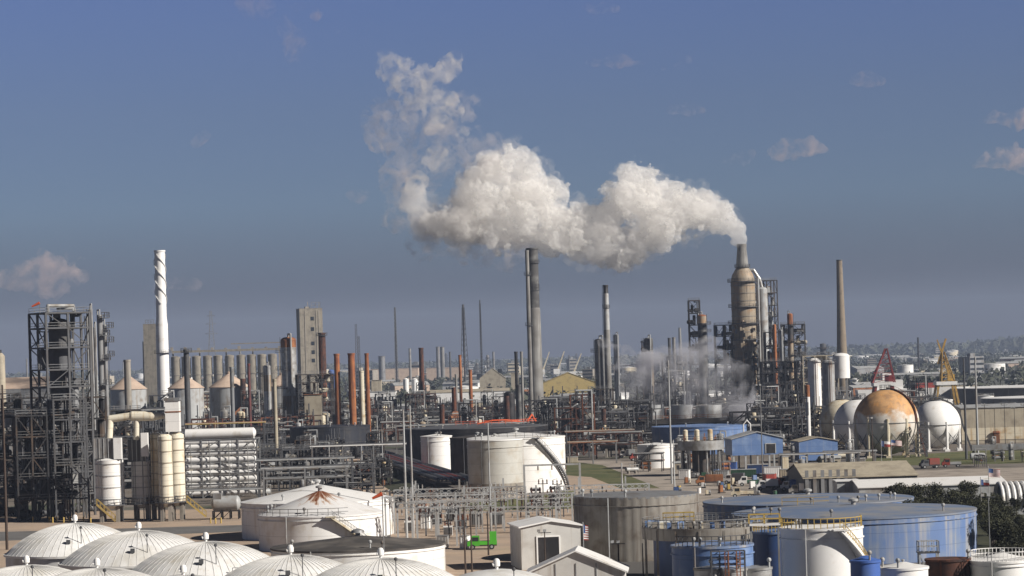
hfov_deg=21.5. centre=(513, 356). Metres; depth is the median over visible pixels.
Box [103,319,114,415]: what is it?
pipe column
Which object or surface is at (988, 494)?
floodlight mast
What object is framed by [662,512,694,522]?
gangway
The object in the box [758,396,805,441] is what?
process unit
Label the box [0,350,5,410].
beige silo
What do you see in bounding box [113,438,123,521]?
filter box
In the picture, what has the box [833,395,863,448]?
gas sphere
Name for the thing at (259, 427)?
process unit
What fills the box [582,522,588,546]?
flag
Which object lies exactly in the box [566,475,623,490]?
tan verge
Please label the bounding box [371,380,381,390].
beige block
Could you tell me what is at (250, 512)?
white tank
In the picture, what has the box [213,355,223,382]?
concrete silo
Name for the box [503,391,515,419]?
black vessel
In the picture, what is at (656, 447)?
white tank
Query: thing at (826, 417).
gas sphere
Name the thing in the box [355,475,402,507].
pathway
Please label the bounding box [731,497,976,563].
blue tank
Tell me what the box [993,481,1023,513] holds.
ribbed store
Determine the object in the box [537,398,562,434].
equipment tower
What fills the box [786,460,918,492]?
grey hall
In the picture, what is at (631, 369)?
tank
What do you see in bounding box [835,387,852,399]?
pipe structure
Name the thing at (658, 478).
gravel yard
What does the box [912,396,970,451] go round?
gas sphere
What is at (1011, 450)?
process vessel
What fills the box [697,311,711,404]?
dark tower
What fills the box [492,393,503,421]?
equipment tower
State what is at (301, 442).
equipment tower
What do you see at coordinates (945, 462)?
parked truck
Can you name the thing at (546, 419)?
process unit
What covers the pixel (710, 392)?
warehouse
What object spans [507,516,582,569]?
garage
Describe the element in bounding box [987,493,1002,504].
tree
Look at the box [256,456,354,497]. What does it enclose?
pipe rack
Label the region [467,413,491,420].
process unit
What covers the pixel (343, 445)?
pipe rack
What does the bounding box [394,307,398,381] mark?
braced chimney
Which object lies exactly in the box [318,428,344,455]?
process unit
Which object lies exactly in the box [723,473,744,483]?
parked truck
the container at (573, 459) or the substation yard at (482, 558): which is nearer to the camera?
the substation yard at (482, 558)
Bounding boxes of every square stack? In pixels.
[141,433,149,520]
[164,397,180,433]
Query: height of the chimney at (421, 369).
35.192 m
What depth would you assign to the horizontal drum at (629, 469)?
668.50 m
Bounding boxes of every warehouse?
[370,380,395,384]
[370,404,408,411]
[389,381,429,391]
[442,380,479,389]
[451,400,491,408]
[504,375,547,382]
[572,392,595,402]
[692,390,730,398]
[708,366,730,373]
[848,385,871,396]
[850,366,883,376]
[850,382,870,384]
[888,355,910,361]
[894,372,939,380]
[906,357,928,361]
[924,368,958,371]
[928,358,937,362]
[940,382,977,386]
[954,403,1023,443]
[996,361,1022,368]
[1000,356,1023,361]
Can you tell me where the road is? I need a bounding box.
[0,525,241,540]
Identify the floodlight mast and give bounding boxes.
[402,410,407,537]
[409,406,414,537]
[487,423,491,530]
[621,463,622,489]
[642,543,643,575]
[668,360,672,483]
[673,440,674,486]
[755,384,762,479]
[963,358,967,458]
[974,357,978,452]
[980,493,994,554]
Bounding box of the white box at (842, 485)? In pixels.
[832,479,856,492]
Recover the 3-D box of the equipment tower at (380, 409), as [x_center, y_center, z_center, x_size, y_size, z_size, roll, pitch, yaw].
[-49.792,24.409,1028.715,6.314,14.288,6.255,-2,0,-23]
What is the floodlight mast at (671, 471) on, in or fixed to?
on the gravel yard at (658, 478)
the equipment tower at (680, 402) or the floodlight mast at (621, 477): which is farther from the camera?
the equipment tower at (680, 402)
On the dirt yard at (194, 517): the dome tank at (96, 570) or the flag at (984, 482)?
the dome tank at (96, 570)
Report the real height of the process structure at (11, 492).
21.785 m
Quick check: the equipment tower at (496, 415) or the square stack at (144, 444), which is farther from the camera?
the equipment tower at (496, 415)
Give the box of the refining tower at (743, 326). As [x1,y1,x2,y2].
[727,244,760,404]
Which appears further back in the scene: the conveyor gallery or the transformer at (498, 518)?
the conveyor gallery
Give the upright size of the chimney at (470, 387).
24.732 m
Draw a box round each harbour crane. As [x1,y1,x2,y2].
[543,352,549,377]
[553,351,564,375]
[570,354,580,374]
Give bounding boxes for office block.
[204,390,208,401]
[356,368,377,385]
[408,362,418,367]
[466,363,473,373]
[506,361,519,375]
[550,363,560,373]
[566,357,576,370]
[582,367,594,379]
[630,361,643,371]
[654,360,664,376]
[866,358,875,365]
[933,347,939,354]
[958,353,983,378]
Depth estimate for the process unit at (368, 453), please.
748.96 m
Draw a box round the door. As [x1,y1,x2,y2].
[536,535,560,563]
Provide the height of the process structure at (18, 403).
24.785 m
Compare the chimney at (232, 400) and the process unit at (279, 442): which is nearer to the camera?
the process unit at (279, 442)
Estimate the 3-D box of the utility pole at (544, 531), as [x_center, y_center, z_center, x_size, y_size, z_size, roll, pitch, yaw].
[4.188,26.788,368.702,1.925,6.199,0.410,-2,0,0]
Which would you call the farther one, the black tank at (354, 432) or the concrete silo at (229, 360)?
the concrete silo at (229, 360)
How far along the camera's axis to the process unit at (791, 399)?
1057.98 m
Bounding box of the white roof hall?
[849,476,1007,498]
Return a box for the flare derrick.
[461,304,468,381]
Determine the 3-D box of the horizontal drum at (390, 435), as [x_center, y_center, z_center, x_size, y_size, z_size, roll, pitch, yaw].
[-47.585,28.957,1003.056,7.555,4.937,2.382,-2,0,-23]
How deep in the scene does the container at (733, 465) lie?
671.23 m
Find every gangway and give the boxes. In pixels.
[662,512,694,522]
[748,513,780,575]
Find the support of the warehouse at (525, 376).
on the ground at (635, 568)
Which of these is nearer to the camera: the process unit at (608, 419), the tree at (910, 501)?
the tree at (910, 501)
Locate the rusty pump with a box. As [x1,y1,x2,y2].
[993,431,999,442]
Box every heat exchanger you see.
[307,479,319,484]
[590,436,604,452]
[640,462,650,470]
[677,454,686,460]
[722,461,730,469]
[764,430,784,447]
[992,449,1004,461]
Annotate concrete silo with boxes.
[171,356,180,384]
[181,356,191,377]
[192,356,201,384]
[203,355,212,390]
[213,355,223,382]
[225,355,234,375]
[236,354,245,378]
[247,354,256,399]
[257,354,266,399]
[268,353,276,381]
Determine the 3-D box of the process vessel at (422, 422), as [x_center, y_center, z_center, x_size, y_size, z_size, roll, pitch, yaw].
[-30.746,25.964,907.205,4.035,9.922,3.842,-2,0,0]
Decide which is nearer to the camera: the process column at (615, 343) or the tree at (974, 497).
the tree at (974, 497)
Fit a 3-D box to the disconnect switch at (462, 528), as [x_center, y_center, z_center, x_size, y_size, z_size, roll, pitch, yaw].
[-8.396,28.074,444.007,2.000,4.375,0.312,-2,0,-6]
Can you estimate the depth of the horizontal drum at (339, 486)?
604.17 m
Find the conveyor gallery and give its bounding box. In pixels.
[170,342,280,372]
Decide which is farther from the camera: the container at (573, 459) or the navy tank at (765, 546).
the container at (573, 459)
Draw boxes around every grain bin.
[109,377,147,427]
[167,376,204,433]
[209,372,247,426]
[271,373,282,427]
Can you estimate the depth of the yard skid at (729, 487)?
573.98 m
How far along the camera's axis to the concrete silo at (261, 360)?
1996.99 m
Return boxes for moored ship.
[855,373,959,399]
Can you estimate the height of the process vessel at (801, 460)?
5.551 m
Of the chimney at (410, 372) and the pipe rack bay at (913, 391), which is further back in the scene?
the chimney at (410, 372)
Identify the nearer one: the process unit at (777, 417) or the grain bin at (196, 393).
the process unit at (777, 417)
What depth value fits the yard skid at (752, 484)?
576.63 m
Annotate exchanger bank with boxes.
[183,427,261,497]
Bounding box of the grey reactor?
[750,268,768,392]
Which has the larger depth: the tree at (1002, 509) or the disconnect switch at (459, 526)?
the disconnect switch at (459, 526)
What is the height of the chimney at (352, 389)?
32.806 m
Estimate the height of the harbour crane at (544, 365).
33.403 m
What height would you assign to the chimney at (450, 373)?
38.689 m
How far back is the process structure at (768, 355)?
1163.78 m
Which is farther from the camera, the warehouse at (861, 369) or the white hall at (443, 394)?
the warehouse at (861, 369)
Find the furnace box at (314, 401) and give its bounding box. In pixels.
[303,394,322,424]
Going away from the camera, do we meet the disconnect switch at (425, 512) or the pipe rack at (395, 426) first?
the disconnect switch at (425, 512)
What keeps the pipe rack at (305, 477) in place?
on the ground at (635, 568)
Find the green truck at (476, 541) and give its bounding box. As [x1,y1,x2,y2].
[467,531,496,549]
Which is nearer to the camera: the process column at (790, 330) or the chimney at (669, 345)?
the process column at (790, 330)
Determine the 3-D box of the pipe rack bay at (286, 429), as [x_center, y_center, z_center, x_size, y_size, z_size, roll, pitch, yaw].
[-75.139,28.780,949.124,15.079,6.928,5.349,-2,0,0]
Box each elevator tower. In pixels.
[142,320,157,406]
[296,302,322,396]
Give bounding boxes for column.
[84,316,92,509]
[86,303,96,508]
[93,322,98,436]
[97,309,111,433]
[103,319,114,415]
[260,362,271,429]
[275,333,296,440]
[344,381,347,397]
[416,379,425,403]
[445,353,448,366]
[473,363,479,374]
[484,355,490,370]
[611,332,619,402]
[641,335,654,404]
[777,327,783,402]
[787,311,796,389]
[801,385,810,435]
[817,343,829,375]
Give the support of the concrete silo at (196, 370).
on the ground at (635, 568)
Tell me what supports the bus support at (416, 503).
on the substation yard at (482, 558)
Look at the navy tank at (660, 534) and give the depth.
348.06 m
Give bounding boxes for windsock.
[372,492,384,552]
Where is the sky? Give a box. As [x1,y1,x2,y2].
[0,0,1023,373]
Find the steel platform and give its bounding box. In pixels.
[916,540,939,564]
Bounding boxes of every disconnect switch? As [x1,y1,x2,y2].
[399,486,408,506]
[420,506,430,535]
[429,505,440,536]
[442,503,453,537]
[453,498,463,531]
[454,520,465,534]
[457,513,468,534]
[538,478,547,504]
[546,488,556,517]
[552,479,561,500]
[554,485,564,518]
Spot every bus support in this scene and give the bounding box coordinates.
[384,484,518,537]
[393,478,526,534]
[396,491,496,545]
[407,500,550,530]
[516,484,575,517]
[527,494,572,520]
[555,476,649,499]
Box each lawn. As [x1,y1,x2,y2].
[462,491,573,510]
[566,462,657,487]
[865,449,1023,464]
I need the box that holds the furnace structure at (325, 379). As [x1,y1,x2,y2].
[295,371,334,423]
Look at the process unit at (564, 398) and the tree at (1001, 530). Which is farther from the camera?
the process unit at (564, 398)
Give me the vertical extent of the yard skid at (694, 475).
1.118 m
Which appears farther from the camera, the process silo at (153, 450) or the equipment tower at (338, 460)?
the equipment tower at (338, 460)
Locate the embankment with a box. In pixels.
[376,464,432,491]
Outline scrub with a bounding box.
[970,481,1023,557]
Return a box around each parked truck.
[620,449,634,457]
[629,453,637,460]
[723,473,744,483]
[731,487,753,496]
[738,476,758,485]
[756,479,777,490]
[776,476,787,486]
[780,479,795,490]
[789,483,803,493]
[919,458,939,468]
[941,458,960,467]
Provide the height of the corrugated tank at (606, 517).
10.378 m
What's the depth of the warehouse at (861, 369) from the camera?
2557.52 m
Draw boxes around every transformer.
[404,516,414,531]
[418,503,427,518]
[429,504,441,523]
[443,521,452,534]
[446,502,457,520]
[469,507,481,525]
[492,508,501,523]
[529,487,541,505]
[548,486,558,505]
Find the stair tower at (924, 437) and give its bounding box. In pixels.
[916,422,927,456]
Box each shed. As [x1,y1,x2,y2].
[5,376,49,420]
[651,421,747,454]
[672,461,686,469]
[724,430,783,468]
[790,436,838,460]
[820,455,840,462]
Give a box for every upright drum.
[806,358,821,435]
[821,359,835,407]
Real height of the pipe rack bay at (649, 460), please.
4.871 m
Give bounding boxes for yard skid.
[673,487,681,490]
[684,477,690,483]
[691,473,698,477]
[718,485,725,492]
[727,484,731,490]
[731,478,736,485]
[748,481,757,488]
[752,475,758,479]
[752,486,759,495]
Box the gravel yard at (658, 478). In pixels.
[576,461,1023,519]
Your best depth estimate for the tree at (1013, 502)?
462.69 m
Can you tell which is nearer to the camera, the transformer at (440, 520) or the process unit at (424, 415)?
the transformer at (440, 520)
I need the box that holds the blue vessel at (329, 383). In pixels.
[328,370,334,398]
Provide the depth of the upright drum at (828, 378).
858.29 m
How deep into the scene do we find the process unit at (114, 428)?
766.77 m
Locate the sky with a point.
(362, 160)
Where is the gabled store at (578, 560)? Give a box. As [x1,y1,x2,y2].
[527,545,628,575]
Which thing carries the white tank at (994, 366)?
on the ground at (635, 568)
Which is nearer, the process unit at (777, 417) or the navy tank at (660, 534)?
the navy tank at (660, 534)
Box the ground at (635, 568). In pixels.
[0,353,1023,575]
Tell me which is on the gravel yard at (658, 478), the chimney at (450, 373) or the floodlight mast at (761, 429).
the floodlight mast at (761, 429)
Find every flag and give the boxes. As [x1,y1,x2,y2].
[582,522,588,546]
[881,441,889,460]
[891,440,901,460]
[980,477,988,489]
[988,466,999,498]
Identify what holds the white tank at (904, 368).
on the ground at (635, 568)
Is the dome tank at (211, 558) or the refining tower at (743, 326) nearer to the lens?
the dome tank at (211, 558)
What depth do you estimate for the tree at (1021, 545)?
344.80 m
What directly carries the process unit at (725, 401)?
on the ground at (635, 568)
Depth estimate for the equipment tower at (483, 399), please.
1212.35 m
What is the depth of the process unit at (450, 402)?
1225.35 m
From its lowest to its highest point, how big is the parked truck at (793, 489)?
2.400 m
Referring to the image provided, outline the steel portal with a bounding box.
[523,463,581,507]
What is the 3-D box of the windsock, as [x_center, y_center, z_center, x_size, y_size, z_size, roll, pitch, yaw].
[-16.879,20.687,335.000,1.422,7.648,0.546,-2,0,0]
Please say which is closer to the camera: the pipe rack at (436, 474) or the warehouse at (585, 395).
the pipe rack at (436, 474)
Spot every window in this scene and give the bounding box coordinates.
[508,364,518,375]
[582,370,592,377]
[765,443,775,452]
[970,358,983,374]
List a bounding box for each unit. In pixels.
[5,427,85,487]
[79,405,143,434]
[80,421,163,486]
[113,414,186,473]
[116,408,151,429]
[185,405,214,428]
[215,407,273,429]
[215,442,267,484]
[240,418,284,441]
[242,434,288,463]
[258,403,321,446]
[262,391,326,419]
[300,435,345,475]
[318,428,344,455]
[322,450,383,492]
[329,439,346,455]
[349,447,380,463]
[354,463,382,483]
[356,401,400,423]
[366,451,392,485]
[370,393,398,407]
[370,399,390,423]
[372,405,413,432]
[411,399,451,426]
[411,403,457,427]
[438,397,451,406]
[448,402,469,414]
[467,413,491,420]
[471,403,503,419]
[524,386,582,423]
[535,408,561,434]
[537,409,573,434]
[551,396,595,429]
[569,400,619,444]
[569,400,633,450]
[593,413,634,450]
[595,386,661,445]
[614,392,646,406]
[617,397,648,415]
[648,382,673,411]
[709,387,753,416]
[709,392,730,408]
[729,394,808,450]
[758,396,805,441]
[773,396,826,439]
[776,381,801,406]
[909,387,953,406]
[912,392,928,408]
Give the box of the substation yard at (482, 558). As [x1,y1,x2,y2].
[391,493,573,575]
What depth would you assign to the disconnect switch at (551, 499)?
497.47 m
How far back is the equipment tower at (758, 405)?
878.71 m
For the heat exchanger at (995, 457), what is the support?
on the lawn at (951, 456)
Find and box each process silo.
[91,438,129,522]
[127,439,151,519]
[147,433,159,519]
[154,434,178,521]
[168,432,190,519]
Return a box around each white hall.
[370,391,396,404]
[430,388,509,406]
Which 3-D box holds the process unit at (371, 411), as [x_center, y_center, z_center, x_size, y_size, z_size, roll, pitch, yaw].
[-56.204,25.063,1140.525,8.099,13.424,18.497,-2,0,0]
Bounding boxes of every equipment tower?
[23,399,46,426]
[148,390,174,432]
[204,391,209,415]
[229,423,249,448]
[241,390,263,428]
[255,428,285,461]
[258,443,294,482]
[272,406,282,421]
[281,444,316,484]
[295,436,314,474]
[298,435,317,451]
[302,429,318,443]
[302,440,337,475]
[315,441,335,483]
[325,400,333,421]
[330,452,351,480]
[335,410,356,423]
[339,441,366,457]
[341,402,348,413]
[348,388,365,408]
[359,397,374,416]
[366,431,382,452]
[368,430,384,462]
[371,415,378,438]
[373,401,393,438]
[373,412,386,441]
[375,391,390,410]
[389,394,401,423]
[404,390,425,427]
[421,395,440,411]
[445,413,460,422]
[458,399,478,422]
[481,389,493,406]
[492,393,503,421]
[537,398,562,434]
[553,403,578,455]
[569,389,595,455]
[645,379,666,401]
[654,380,662,401]
[663,370,686,415]
[678,392,691,404]
[682,372,699,403]
[746,400,767,425]
[754,386,779,413]
[907,375,927,399]
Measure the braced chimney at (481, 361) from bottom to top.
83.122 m
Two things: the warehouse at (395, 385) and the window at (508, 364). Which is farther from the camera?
the window at (508, 364)
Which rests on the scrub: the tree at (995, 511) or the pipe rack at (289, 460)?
the tree at (995, 511)
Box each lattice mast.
[355,324,358,387]
[358,336,360,398]
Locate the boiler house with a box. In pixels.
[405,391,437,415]
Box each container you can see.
[420,515,429,528]
[437,535,448,548]
[459,535,469,548]
[566,456,577,462]
[678,469,690,478]
[715,470,728,477]
[722,461,737,468]
[730,468,755,476]
[747,464,767,473]
[762,473,774,482]
[764,466,780,475]
[778,456,788,468]
[779,469,786,476]
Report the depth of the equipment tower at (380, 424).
990.99 m
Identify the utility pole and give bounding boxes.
[1,385,8,549]
[456,504,469,573]
[470,508,472,571]
[487,511,488,554]
[537,529,550,559]
[610,540,624,561]
[867,417,873,460]
[981,403,985,444]
[1001,403,1005,443]
[1010,407,1016,443]
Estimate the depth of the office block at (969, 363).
2203.55 m
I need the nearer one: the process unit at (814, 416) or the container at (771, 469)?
the container at (771, 469)
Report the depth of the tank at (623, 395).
1552.59 m
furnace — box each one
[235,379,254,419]
[439,405,444,425]
[445,387,460,421]
[503,396,514,423]
[597,409,611,438]
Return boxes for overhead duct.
[105,411,164,439]
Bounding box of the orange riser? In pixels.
[773,324,778,398]
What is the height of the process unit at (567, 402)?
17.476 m
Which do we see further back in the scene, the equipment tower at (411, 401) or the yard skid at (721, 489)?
the equipment tower at (411, 401)
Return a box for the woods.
[5,335,1023,417]
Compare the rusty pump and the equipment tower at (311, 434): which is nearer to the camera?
the rusty pump
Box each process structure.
[0,389,20,482]
[0,411,37,516]
[1,392,51,498]
[13,409,68,521]
[28,304,96,516]
[47,393,89,520]
[65,404,109,488]
[76,391,109,512]
[111,405,141,477]
[588,386,613,420]
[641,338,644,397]
[661,353,687,401]
[687,298,700,404]
[713,322,734,402]
[724,333,734,413]
[755,278,779,399]
[755,358,807,409]
[763,329,784,399]
[779,321,806,412]
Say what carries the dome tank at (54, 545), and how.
on the dirt yard at (194, 517)
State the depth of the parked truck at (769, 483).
569.62 m
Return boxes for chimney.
[26,359,27,376]
[123,360,131,426]
[154,250,170,410]
[180,348,191,428]
[229,367,234,427]
[247,364,251,425]
[272,379,277,465]
[316,332,327,411]
[334,354,341,423]
[347,353,356,423]
[359,371,364,423]
[364,353,370,435]
[378,356,385,379]
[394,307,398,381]
[408,348,411,381]
[418,348,424,410]
[436,347,440,383]
[440,347,444,380]
[449,352,451,380]
[455,374,457,401]
[458,355,462,401]
[468,370,472,416]
[479,300,482,376]
[492,352,494,368]
[514,351,518,418]
[516,384,521,420]
[520,352,523,423]
[525,248,543,423]
[602,285,612,413]
[668,338,671,376]
[672,337,676,398]
[678,328,682,369]
[836,260,846,396]
[917,337,919,368]
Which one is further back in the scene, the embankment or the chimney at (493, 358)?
the chimney at (493, 358)
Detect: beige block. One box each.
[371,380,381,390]
[511,373,518,388]
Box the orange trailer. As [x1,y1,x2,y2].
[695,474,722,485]
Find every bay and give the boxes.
[0,447,20,485]
[266,471,281,486]
[270,470,299,488]
[276,471,309,491]
[279,428,289,441]
[333,482,360,490]
[338,462,373,478]
[380,420,414,441]
[380,489,390,495]
[426,418,458,423]
[590,430,643,458]
[629,432,651,448]
[633,452,664,471]
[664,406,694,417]
[899,390,915,399]
[974,454,986,466]
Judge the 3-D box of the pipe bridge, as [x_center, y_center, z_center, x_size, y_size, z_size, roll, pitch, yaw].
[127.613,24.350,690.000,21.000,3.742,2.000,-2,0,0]
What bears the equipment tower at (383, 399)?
on the ground at (635, 568)
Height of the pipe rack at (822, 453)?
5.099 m
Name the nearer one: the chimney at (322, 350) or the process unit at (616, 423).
the process unit at (616, 423)
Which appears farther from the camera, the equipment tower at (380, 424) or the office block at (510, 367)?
the office block at (510, 367)
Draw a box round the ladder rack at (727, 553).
[710,550,745,575]
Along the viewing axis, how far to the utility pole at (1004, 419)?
747.94 m
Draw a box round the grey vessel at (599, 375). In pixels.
[591,335,604,428]
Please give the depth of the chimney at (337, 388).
954.15 m
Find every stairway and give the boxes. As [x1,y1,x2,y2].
[96,499,115,521]
[186,496,206,516]
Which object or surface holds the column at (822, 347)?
on the ground at (635, 568)
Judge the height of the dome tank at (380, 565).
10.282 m
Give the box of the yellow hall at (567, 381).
[543,372,594,396]
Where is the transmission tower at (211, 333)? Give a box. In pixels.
[207,311,217,378]
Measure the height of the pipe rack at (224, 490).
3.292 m
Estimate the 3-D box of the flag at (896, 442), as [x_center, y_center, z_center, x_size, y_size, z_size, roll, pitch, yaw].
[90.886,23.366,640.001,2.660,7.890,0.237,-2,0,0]
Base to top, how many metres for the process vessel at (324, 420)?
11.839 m
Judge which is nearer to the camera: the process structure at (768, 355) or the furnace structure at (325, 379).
the furnace structure at (325, 379)
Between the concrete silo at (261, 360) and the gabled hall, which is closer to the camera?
the concrete silo at (261, 360)
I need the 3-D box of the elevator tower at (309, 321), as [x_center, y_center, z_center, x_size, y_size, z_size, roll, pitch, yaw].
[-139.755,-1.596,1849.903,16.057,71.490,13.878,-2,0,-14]
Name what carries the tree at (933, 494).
on the gravel yard at (658, 478)
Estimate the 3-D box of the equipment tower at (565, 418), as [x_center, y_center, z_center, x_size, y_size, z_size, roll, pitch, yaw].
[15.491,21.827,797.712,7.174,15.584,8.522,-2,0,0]
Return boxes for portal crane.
[870,348,895,391]
[933,338,959,404]
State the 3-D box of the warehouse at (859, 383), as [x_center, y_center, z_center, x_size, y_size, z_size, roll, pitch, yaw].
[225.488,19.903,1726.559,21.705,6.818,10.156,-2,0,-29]
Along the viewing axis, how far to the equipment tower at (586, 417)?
796.53 m
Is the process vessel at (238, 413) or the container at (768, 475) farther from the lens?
the process vessel at (238, 413)
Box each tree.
[881,483,902,493]
[893,482,925,501]
[903,499,917,502]
[921,495,949,503]
[923,482,943,499]
[937,488,953,498]
[945,489,967,503]
[957,480,978,496]
[963,490,971,501]
[965,497,987,518]
[968,493,991,502]
[977,508,1003,546]
[977,512,1010,553]
[979,501,997,517]
[983,517,1018,542]
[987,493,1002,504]
[989,499,1008,508]
[989,507,1009,513]
[990,539,1023,554]
[994,511,1014,525]
[997,505,1019,518]
[997,530,1017,549]
[1008,497,1022,512]
[1012,543,1023,556]
[1013,514,1023,525]
[1013,529,1023,547]
[1016,523,1023,536]
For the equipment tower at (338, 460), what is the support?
on the ground at (635, 568)
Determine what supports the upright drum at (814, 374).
on the ground at (635, 568)
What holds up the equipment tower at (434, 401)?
on the ground at (635, 568)
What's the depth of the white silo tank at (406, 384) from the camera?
2098.11 m
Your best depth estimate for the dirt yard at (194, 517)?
518.27 m
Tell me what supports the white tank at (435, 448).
on the ground at (635, 568)
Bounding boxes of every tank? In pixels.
[0,555,71,575]
[3,514,120,566]
[55,558,150,575]
[58,522,193,569]
[132,532,269,575]
[135,373,142,378]
[171,564,205,575]
[225,545,342,575]
[240,479,393,540]
[257,485,383,551]
[270,528,445,570]
[289,421,370,451]
[316,548,453,575]
[403,378,408,392]
[405,414,547,460]
[411,378,417,391]
[420,432,451,468]
[449,385,478,388]
[449,432,486,484]
[459,558,541,575]
[466,428,569,492]
[467,433,523,497]
[573,489,699,561]
[614,392,628,402]
[620,366,636,374]
[637,440,672,467]
[642,512,768,575]
[670,533,754,575]
[693,559,724,575]
[702,488,913,520]
[721,560,747,575]
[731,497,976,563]
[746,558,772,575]
[752,522,794,575]
[779,514,867,575]
[832,353,849,399]
[849,550,880,575]
[880,557,928,575]
[897,363,912,372]
[924,549,970,575]
[945,351,956,355]
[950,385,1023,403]
[969,547,1023,575]
[977,393,993,403]
[980,396,1023,403]
[984,363,1005,373]
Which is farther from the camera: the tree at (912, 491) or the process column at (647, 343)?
the process column at (647, 343)
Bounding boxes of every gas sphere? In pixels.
[819,395,849,444]
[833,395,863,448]
[853,385,925,457]
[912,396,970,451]
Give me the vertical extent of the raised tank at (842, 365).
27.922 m
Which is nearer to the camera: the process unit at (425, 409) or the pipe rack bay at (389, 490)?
the pipe rack bay at (389, 490)
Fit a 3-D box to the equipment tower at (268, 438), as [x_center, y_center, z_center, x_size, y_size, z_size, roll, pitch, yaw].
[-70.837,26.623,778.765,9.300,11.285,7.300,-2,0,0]
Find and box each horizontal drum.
[211,493,240,519]
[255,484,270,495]
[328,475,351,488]
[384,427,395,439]
[600,434,632,456]
[625,464,638,473]
[970,448,985,462]
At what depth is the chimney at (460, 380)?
1239.42 m
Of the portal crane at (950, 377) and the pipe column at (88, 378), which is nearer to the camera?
the pipe column at (88, 378)
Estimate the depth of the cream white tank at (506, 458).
573.01 m
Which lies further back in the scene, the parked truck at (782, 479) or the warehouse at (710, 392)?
the warehouse at (710, 392)
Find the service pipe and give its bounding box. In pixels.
[524,250,533,423]
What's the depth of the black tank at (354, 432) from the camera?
869.77 m
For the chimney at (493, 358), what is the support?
on the ground at (635, 568)
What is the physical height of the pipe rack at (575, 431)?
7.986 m
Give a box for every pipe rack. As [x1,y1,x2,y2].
[111,408,175,432]
[185,421,265,450]
[185,487,266,503]
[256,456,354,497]
[261,464,349,495]
[310,442,406,485]
[360,450,467,490]
[394,421,529,452]
[563,406,607,414]
[565,429,633,457]
[567,440,617,463]
[778,451,860,468]
[822,449,876,462]
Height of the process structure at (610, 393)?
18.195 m
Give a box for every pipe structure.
[801,352,839,403]
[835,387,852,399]
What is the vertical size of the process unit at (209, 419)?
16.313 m
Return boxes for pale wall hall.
[370,368,418,381]
[426,367,463,380]
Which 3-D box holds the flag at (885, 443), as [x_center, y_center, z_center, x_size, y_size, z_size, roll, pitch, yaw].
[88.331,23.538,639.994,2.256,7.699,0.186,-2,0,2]
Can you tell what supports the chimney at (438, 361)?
on the ground at (635, 568)
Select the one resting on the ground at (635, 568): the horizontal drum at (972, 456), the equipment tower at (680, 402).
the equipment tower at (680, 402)
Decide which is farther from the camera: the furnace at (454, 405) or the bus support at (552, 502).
the furnace at (454, 405)
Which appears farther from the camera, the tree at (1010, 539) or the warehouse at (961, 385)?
the warehouse at (961, 385)
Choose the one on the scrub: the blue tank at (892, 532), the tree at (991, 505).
the tree at (991, 505)
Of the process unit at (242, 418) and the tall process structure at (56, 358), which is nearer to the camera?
the tall process structure at (56, 358)
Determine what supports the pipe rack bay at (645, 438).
on the ground at (635, 568)
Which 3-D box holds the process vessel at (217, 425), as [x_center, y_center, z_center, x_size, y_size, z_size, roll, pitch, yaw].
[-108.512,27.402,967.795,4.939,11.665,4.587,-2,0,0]
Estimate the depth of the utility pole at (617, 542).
358.82 m
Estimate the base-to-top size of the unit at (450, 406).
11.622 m
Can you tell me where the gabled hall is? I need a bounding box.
[479,368,505,388]
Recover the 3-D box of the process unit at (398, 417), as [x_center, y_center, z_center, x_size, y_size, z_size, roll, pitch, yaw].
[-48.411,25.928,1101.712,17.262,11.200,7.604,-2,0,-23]
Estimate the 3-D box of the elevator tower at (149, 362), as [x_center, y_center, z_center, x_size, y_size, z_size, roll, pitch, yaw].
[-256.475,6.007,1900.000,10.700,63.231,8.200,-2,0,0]
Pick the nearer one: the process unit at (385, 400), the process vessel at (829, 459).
the process vessel at (829, 459)
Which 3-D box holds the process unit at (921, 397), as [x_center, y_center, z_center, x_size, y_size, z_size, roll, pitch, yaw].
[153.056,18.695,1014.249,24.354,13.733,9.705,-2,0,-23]
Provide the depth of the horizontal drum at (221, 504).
523.03 m
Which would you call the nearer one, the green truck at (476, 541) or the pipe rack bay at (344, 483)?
the green truck at (476, 541)
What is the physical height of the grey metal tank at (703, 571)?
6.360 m
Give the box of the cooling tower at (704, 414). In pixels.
[633,404,753,440]
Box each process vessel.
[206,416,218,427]
[218,405,230,425]
[236,407,248,425]
[295,419,302,426]
[298,479,303,487]
[300,460,311,485]
[322,412,328,424]
[350,446,361,459]
[405,412,413,427]
[419,418,427,426]
[674,435,682,460]
[717,431,725,454]
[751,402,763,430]
[790,443,796,462]
[795,456,806,463]
[825,455,833,462]
[843,439,854,461]
[988,436,996,453]
[1008,442,1013,459]
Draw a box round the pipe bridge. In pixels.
[971,443,1023,452]
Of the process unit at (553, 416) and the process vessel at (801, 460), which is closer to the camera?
the process vessel at (801, 460)
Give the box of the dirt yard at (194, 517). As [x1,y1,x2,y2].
[0,509,270,567]
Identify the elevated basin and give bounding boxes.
[677,429,723,475]
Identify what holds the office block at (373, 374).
on the ground at (635, 568)
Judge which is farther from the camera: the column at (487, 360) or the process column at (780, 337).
the column at (487, 360)
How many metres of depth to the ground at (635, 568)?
696.70 m
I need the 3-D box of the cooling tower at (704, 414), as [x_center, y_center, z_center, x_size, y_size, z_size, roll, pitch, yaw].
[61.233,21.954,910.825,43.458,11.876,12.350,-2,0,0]

